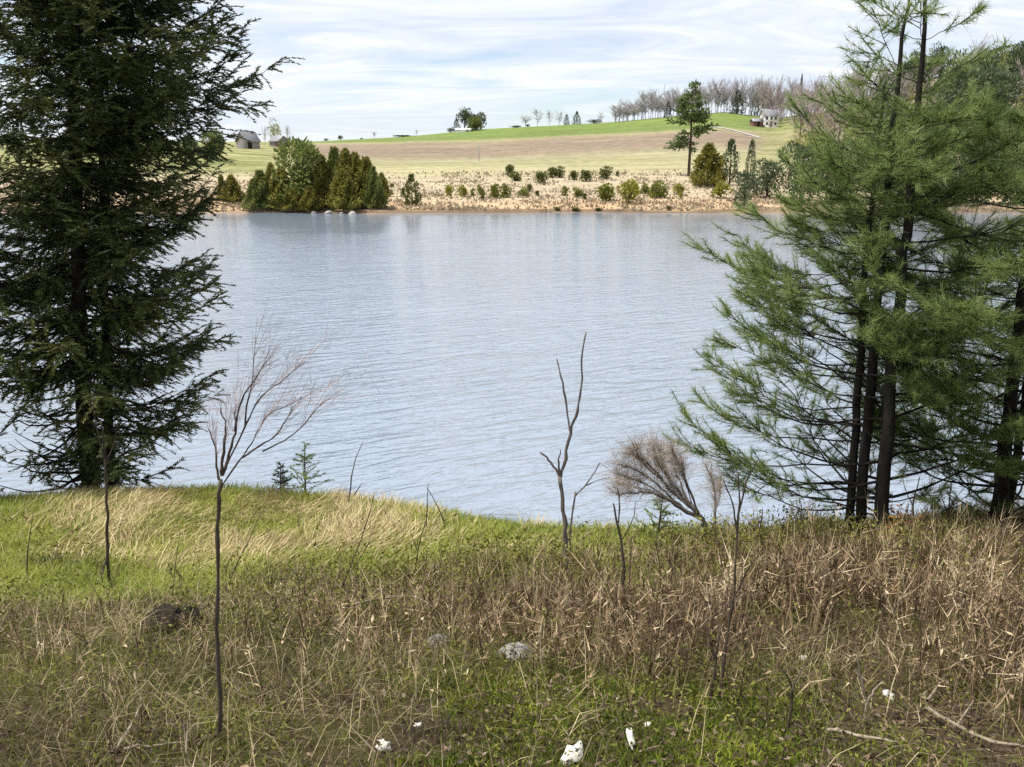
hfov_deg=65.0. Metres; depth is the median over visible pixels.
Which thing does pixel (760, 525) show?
sapling
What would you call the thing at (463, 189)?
shrub
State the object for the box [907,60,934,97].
evergreen tree
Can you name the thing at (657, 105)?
bare tree
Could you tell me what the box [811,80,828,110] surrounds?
bare tree
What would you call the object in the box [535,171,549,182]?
shrub
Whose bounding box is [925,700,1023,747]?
fallen branch
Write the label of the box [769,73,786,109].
bare tree
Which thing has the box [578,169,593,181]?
shrub
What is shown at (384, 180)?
cedar tree
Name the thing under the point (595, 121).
bush
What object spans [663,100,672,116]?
evergreen tree
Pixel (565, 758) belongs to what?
rock
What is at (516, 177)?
shrub
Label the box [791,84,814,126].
bare tree
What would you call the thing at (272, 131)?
farm tree
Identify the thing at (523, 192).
shrub
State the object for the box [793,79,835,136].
bare tree
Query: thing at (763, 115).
bare tree
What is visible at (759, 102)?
bare tree
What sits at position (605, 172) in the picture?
shrub
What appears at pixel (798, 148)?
evergreen tree
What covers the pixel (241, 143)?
barn
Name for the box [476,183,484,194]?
shrub
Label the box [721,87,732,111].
bare tree
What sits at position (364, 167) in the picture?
cedar tree
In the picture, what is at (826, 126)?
bare tree
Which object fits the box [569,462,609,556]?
sapling
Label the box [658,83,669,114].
bare tree
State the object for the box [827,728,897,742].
fallen branch
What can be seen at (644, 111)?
bare tree
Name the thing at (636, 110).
bare tree
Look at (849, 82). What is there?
bare tree
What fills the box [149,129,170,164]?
farm tree
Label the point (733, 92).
bare tree
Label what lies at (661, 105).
bare tree
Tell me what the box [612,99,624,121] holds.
bare tree
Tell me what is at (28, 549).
weed stalk
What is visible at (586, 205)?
scrub
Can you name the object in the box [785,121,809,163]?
leafing tree
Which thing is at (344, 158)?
cedar tree
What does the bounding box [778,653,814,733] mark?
sapling
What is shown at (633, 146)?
terrain
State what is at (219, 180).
cedar tree
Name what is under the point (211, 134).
farm tree
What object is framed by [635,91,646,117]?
bare tree
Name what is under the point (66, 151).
farm tree
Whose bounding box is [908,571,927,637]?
weed stalk
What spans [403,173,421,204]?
conifer
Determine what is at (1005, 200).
evergreen tree
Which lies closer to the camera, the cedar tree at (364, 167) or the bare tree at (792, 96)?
the cedar tree at (364, 167)
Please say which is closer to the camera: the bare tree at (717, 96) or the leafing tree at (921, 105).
the leafing tree at (921, 105)
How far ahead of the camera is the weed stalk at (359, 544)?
6.11 m
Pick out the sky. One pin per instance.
(388, 68)
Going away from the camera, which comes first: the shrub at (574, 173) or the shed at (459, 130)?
the shrub at (574, 173)
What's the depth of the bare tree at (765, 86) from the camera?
387.36 m
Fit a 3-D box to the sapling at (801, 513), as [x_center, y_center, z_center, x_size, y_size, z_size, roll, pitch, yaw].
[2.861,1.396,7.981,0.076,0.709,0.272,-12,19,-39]
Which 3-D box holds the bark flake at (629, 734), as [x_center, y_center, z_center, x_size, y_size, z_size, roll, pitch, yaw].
[0.460,1.361,3.081,0.027,0.062,0.062,-6,16,-22]
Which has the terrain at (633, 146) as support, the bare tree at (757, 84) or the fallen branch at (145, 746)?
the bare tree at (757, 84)
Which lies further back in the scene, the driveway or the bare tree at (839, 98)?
the driveway
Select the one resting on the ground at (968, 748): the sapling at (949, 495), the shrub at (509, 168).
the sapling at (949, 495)
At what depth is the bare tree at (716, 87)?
401.36 m
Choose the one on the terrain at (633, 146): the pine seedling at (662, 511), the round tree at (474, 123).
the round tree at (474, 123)
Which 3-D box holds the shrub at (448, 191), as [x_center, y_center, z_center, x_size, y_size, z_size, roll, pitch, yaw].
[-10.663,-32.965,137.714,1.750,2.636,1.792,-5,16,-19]
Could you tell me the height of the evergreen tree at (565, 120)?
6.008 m
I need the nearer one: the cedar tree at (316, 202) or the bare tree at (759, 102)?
the cedar tree at (316, 202)
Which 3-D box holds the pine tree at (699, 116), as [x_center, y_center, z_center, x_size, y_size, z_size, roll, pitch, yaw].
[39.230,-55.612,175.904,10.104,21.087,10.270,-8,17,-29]
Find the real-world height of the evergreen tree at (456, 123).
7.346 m
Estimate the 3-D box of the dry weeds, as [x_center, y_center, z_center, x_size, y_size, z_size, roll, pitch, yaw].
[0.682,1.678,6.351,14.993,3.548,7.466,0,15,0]
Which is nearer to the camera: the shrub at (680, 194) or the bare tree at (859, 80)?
the shrub at (680, 194)
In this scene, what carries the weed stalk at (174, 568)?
on the ground at (968, 748)
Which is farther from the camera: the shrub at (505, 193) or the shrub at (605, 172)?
the shrub at (605, 172)
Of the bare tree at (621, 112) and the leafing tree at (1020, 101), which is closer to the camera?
the leafing tree at (1020, 101)
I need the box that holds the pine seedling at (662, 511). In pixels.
[630,496,682,537]
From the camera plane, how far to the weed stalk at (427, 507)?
9.01 m
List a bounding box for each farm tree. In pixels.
[0,126,33,162]
[51,144,68,162]
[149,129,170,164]
[177,135,198,156]
[199,130,225,159]
[265,117,281,137]
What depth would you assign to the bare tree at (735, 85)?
418.11 m
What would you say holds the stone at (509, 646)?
on the ground at (968, 748)
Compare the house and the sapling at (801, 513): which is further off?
the house
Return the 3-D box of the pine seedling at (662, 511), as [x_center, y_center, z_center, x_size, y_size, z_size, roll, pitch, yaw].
[1.545,1.470,8.569,0.573,0.624,0.498,0,15,0]
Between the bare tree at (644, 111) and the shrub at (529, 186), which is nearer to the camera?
the shrub at (529, 186)
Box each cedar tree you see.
[216,174,223,200]
[217,174,245,201]
[240,178,263,209]
[242,169,276,209]
[262,162,281,208]
[265,166,291,208]
[271,188,306,210]
[293,185,326,210]
[307,154,332,206]
[323,146,342,200]
[325,168,363,209]
[334,147,363,206]
[349,151,367,197]
[354,156,389,205]
[359,165,388,208]
[379,172,394,195]
[688,142,727,186]
[721,138,740,184]
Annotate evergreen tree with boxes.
[451,118,460,131]
[455,106,471,127]
[474,111,486,129]
[564,114,569,124]
[572,111,580,124]
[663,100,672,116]
[725,89,748,113]
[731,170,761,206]
[749,92,759,115]
[750,157,786,197]
[777,141,824,203]
[812,128,861,204]
[852,119,906,203]
[865,76,899,121]
[872,72,909,116]
[894,59,924,95]
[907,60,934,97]
[914,82,966,132]
[915,124,967,198]
[929,40,950,77]
[929,49,974,104]
[930,59,999,131]
[946,112,1016,204]
[970,66,1023,132]
[973,48,1008,97]
[983,46,1006,66]
[995,125,1023,205]
[1002,47,1023,100]
[1007,40,1023,59]
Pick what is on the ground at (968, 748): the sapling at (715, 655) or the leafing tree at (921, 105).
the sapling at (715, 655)
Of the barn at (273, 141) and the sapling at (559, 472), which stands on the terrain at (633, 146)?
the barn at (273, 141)
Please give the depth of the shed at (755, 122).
349.05 m
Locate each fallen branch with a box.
[110,704,142,754]
[124,739,189,750]
[347,580,432,607]
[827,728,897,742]
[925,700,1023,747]
[926,672,948,701]
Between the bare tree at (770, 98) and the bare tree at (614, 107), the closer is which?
the bare tree at (770, 98)
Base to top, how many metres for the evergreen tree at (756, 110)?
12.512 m
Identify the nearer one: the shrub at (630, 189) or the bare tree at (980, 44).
the shrub at (630, 189)
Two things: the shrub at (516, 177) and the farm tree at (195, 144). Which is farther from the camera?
the farm tree at (195, 144)
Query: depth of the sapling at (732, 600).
3.58 m
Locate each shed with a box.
[455,128,471,132]
[749,118,764,126]
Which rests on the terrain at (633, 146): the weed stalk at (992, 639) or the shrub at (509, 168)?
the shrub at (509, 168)
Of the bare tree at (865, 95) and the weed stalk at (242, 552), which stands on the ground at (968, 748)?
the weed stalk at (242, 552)
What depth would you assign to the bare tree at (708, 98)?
401.64 m
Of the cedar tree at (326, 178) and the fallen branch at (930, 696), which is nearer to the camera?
the fallen branch at (930, 696)
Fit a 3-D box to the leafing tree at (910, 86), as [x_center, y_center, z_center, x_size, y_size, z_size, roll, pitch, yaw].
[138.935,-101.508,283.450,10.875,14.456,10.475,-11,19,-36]
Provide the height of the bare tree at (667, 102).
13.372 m
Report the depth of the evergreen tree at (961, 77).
201.88 m
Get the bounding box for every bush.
[587,119,601,122]
[588,425,755,543]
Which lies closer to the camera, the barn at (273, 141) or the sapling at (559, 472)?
the sapling at (559, 472)
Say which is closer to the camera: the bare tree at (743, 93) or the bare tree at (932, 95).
the bare tree at (932, 95)
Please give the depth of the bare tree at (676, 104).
402.51 m
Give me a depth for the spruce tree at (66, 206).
10.77 m
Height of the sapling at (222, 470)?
1.918 m
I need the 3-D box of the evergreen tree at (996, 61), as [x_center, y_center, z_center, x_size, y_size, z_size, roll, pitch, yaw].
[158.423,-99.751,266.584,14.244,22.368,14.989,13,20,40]
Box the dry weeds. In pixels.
[0,487,1023,766]
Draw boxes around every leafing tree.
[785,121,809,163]
[804,113,833,168]
[840,99,872,165]
[895,76,924,110]
[902,94,936,125]
[944,47,974,73]
[993,44,1017,74]
[1014,88,1023,115]
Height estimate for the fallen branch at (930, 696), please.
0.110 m
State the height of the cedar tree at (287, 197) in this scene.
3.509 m
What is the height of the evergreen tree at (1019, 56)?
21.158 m
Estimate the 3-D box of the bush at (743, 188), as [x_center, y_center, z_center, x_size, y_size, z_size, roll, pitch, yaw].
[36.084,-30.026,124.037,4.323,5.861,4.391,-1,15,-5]
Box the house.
[758,107,778,126]
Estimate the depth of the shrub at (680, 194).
136.14 m
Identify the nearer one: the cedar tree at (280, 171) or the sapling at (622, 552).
the sapling at (622, 552)
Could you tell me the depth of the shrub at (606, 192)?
133.01 m
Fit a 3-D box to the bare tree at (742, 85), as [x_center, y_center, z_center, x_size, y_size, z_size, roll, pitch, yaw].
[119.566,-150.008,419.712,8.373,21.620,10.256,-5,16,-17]
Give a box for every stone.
[427,634,446,643]
[496,641,534,658]
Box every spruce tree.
[0,0,261,492]
[0,0,304,491]
[0,281,38,478]
[744,139,757,176]
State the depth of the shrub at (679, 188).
143.21 m
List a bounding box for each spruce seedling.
[270,462,292,489]
[274,442,334,491]
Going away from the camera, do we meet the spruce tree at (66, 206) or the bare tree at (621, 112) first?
the spruce tree at (66, 206)
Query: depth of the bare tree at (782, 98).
389.35 m
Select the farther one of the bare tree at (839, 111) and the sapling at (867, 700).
the bare tree at (839, 111)
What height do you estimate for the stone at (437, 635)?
0.082 m
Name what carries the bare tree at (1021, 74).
on the terrain at (633, 146)
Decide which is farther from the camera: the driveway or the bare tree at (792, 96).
the bare tree at (792, 96)
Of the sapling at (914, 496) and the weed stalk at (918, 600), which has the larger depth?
the sapling at (914, 496)
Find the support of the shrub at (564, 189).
on the terrain at (633, 146)
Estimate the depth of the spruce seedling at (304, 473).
10.72 m
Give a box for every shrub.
[445,183,453,197]
[458,184,466,196]
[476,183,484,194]
[489,183,500,198]
[499,183,511,197]
[505,164,514,176]
[509,171,521,180]
[516,186,529,195]
[527,184,532,191]
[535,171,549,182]
[547,167,557,177]
[555,165,564,177]
[562,185,567,195]
[568,170,578,179]
[572,186,583,197]
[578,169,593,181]
[595,183,615,200]
[599,166,612,178]
[616,178,640,203]
[640,182,649,193]
[647,180,668,197]
[673,183,683,193]
[678,191,682,198]
[710,181,733,198]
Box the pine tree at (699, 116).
[662,79,719,175]
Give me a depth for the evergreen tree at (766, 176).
136.27 m
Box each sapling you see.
[92,395,118,592]
[198,284,385,744]
[540,331,586,574]
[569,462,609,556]
[613,488,635,607]
[707,624,720,702]
[718,460,759,697]
[752,505,762,550]
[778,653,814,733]
[790,496,812,541]
[856,655,883,729]
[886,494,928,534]
[896,463,942,534]
[934,471,972,526]
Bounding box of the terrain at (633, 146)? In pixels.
[0,74,1023,213]
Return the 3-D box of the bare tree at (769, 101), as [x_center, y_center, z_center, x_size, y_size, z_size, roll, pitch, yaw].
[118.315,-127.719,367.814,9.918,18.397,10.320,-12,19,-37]
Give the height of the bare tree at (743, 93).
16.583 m
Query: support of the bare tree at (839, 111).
on the terrain at (633, 146)
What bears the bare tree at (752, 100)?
on the terrain at (633, 146)
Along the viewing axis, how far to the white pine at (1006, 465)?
7.81 m
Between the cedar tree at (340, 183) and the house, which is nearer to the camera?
the cedar tree at (340, 183)
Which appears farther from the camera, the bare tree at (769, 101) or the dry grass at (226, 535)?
the bare tree at (769, 101)
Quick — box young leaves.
[0,495,1023,766]
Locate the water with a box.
[0,212,1023,529]
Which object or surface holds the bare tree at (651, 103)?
on the terrain at (633, 146)
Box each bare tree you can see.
[519,115,532,126]
[532,108,543,125]
[546,110,552,122]
[608,105,620,121]
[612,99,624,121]
[613,106,625,121]
[618,99,629,116]
[622,107,635,116]
[626,105,639,114]
[635,90,648,119]
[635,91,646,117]
[640,92,656,112]
[641,91,650,118]
[647,88,659,118]
[650,98,662,116]
[653,99,666,117]
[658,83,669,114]
[658,93,675,115]
[670,88,678,115]
[673,92,683,108]
[702,77,714,105]
[702,88,713,109]
[703,87,712,107]
[705,81,718,112]
[712,78,727,112]
[712,80,723,112]
[714,86,725,106]
[717,79,730,110]
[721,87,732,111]
[726,82,741,100]
[730,77,745,111]
[730,83,741,113]
[733,86,746,110]
[736,84,751,114]
[738,77,748,109]
[742,86,751,110]
[744,82,755,106]
[748,77,761,115]
[753,94,763,110]
[755,77,765,115]
[756,80,776,108]
[758,105,765,121]
[759,78,777,108]
[762,88,777,108]
[763,87,784,108]
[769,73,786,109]
[772,90,789,114]
[775,104,787,124]
[776,86,787,111]
[782,91,821,139]
[783,76,800,119]
[785,79,798,116]
[788,79,807,118]
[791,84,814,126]
[792,81,811,120]
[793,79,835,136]
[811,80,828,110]
[812,79,826,112]
[817,70,834,100]
[817,93,843,139]
[818,83,865,139]
[830,76,856,128]
[840,70,859,93]
[847,68,890,142]
[850,71,871,97]
[876,67,917,102]
[922,78,947,104]
[966,34,993,58]
[1011,51,1023,103]
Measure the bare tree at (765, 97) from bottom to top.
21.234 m
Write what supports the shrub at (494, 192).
on the terrain at (633, 146)
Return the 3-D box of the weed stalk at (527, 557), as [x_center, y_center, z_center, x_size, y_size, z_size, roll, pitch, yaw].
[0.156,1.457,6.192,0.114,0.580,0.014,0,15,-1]
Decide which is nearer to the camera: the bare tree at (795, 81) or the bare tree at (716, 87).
the bare tree at (795, 81)
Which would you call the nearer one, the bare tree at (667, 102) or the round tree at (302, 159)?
the round tree at (302, 159)
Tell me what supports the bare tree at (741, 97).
on the terrain at (633, 146)
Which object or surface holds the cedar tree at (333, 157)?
on the terrain at (633, 146)
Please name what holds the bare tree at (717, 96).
on the terrain at (633, 146)
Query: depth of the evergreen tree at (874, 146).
124.70 m
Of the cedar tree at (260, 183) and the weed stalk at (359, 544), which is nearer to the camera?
the weed stalk at (359, 544)
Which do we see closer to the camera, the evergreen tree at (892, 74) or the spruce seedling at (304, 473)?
the spruce seedling at (304, 473)
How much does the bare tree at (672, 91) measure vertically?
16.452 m
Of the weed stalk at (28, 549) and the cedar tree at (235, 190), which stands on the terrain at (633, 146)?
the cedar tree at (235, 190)
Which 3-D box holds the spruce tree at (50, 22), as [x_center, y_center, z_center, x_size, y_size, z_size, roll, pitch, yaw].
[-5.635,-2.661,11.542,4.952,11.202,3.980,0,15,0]
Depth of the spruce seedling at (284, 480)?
10.82 m
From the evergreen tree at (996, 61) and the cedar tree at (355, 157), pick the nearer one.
the cedar tree at (355, 157)
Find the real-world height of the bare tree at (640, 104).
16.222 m
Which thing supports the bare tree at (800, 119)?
on the terrain at (633, 146)
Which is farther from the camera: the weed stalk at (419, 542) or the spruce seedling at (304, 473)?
the spruce seedling at (304, 473)
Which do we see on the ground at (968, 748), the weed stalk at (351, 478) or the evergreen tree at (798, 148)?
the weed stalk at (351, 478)
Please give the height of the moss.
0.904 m
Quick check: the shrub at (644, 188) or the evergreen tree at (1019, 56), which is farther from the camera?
the evergreen tree at (1019, 56)
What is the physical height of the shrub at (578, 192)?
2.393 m
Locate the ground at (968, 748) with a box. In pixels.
[0,490,1023,766]
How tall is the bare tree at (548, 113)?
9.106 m
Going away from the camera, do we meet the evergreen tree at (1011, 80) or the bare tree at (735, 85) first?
the evergreen tree at (1011, 80)
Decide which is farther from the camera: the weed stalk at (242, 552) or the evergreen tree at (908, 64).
the evergreen tree at (908, 64)
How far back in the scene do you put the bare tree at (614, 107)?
404.30 m
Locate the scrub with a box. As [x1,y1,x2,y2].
[0,168,866,207]
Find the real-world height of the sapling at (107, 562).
1.803 m
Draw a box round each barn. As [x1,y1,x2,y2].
[235,131,260,148]
[268,135,285,146]
[393,135,414,136]
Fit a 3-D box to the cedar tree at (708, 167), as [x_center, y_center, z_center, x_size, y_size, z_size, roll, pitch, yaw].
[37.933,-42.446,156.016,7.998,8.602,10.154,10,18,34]
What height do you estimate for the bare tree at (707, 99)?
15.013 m
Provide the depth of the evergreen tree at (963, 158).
124.56 m
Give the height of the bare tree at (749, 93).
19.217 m
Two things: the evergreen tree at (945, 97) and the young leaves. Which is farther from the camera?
the evergreen tree at (945, 97)
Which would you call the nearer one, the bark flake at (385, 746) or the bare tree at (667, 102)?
the bark flake at (385, 746)
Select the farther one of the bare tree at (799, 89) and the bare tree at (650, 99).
the bare tree at (650, 99)
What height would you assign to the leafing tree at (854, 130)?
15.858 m
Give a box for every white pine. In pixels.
[659,0,1023,534]
[808,100,1023,530]
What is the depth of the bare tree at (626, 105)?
412.70 m
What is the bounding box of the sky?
[0,0,1023,141]
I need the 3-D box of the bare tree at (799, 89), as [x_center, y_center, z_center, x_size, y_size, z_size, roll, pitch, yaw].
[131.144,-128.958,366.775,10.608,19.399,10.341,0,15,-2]
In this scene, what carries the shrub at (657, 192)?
on the terrain at (633, 146)
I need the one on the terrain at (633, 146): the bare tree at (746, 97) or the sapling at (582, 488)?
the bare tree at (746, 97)
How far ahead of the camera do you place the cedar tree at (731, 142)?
157.07 m
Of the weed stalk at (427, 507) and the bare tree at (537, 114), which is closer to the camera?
the weed stalk at (427, 507)
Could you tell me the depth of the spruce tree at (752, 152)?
172.01 m
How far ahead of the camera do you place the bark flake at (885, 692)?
3.82 m
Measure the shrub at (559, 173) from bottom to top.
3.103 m
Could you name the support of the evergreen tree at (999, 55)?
on the terrain at (633, 146)
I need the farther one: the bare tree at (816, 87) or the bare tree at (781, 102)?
the bare tree at (781, 102)
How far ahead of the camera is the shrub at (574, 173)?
172.62 m
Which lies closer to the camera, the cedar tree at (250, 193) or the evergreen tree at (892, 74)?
the cedar tree at (250, 193)
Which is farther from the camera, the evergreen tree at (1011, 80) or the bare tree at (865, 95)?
the bare tree at (865, 95)
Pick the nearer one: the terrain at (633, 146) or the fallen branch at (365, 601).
the fallen branch at (365, 601)
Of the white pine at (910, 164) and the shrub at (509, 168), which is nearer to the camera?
the white pine at (910, 164)
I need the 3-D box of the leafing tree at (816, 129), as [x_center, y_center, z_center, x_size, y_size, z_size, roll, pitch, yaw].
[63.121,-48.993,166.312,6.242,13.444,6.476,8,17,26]
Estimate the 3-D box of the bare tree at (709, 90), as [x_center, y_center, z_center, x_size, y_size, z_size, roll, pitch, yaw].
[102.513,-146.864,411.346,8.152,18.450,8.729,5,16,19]
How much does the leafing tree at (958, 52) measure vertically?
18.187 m
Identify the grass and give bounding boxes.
[0,479,1020,613]
[0,481,1021,591]
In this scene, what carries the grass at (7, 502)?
on the ground at (968, 748)
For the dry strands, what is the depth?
4.17 m
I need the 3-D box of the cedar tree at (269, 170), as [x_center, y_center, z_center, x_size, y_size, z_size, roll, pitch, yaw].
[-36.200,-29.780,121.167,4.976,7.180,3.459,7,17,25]
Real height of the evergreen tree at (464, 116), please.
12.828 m
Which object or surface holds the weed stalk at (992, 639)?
on the ground at (968, 748)
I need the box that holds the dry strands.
[0,505,1023,766]
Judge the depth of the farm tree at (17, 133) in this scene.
196.72 m
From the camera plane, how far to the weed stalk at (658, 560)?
6.27 m
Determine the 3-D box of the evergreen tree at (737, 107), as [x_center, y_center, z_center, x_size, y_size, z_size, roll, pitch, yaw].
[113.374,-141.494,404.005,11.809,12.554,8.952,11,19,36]
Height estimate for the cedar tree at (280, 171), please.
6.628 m
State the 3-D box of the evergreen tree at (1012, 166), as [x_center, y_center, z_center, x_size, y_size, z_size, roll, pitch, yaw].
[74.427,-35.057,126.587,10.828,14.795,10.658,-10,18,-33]
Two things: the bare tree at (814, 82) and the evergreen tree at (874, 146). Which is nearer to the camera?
the evergreen tree at (874, 146)
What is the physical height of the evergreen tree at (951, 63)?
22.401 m
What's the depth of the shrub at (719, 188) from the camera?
136.88 m
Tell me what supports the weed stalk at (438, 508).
on the ground at (968, 748)
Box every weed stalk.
[26,516,32,573]
[166,533,179,600]
[226,511,261,595]
[339,497,373,594]
[348,442,362,501]
[411,516,427,570]
[426,490,427,524]
[427,488,445,526]
[525,538,537,582]
[654,537,660,585]
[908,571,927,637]
[978,607,1002,669]
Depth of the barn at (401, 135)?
407.78 m
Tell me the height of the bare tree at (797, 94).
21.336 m
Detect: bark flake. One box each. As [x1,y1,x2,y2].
[375,739,390,751]
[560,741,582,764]
[626,729,634,750]
[883,689,894,700]
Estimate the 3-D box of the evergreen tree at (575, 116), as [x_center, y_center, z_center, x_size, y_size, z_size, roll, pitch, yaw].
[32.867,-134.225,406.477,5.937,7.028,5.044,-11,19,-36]
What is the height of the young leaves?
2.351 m
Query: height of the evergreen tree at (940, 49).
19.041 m
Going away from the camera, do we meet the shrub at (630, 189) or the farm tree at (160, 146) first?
the shrub at (630, 189)
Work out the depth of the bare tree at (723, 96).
400.99 m
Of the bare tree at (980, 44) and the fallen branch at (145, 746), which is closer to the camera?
the fallen branch at (145, 746)
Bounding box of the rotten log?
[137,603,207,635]
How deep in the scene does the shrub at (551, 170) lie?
177.76 m
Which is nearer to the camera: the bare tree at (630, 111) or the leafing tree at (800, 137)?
the leafing tree at (800, 137)
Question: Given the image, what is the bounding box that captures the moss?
[4,637,1023,766]
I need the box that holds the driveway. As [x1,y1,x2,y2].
[716,127,761,137]
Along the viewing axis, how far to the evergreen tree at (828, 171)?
126.62 m
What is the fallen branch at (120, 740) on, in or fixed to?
on the ground at (968, 748)
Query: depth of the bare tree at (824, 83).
369.12 m
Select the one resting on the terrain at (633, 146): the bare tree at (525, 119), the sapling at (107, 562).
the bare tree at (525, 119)
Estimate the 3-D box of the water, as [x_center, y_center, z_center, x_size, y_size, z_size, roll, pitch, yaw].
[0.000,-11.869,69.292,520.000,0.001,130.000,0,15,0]
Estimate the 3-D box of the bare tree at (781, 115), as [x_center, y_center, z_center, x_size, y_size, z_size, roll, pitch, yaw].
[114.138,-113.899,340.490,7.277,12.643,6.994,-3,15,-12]
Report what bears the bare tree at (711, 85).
on the terrain at (633, 146)
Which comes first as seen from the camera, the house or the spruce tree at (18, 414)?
the spruce tree at (18, 414)
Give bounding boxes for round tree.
[267,136,327,207]
[467,116,483,130]
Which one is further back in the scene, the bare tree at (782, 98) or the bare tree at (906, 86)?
the bare tree at (782, 98)
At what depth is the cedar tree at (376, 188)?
119.04 m
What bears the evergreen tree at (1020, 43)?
on the terrain at (633, 146)
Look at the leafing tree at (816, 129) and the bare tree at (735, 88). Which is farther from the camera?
the bare tree at (735, 88)
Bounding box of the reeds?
[0,155,1021,211]
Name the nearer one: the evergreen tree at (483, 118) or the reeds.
the reeds
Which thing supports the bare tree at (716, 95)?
on the terrain at (633, 146)

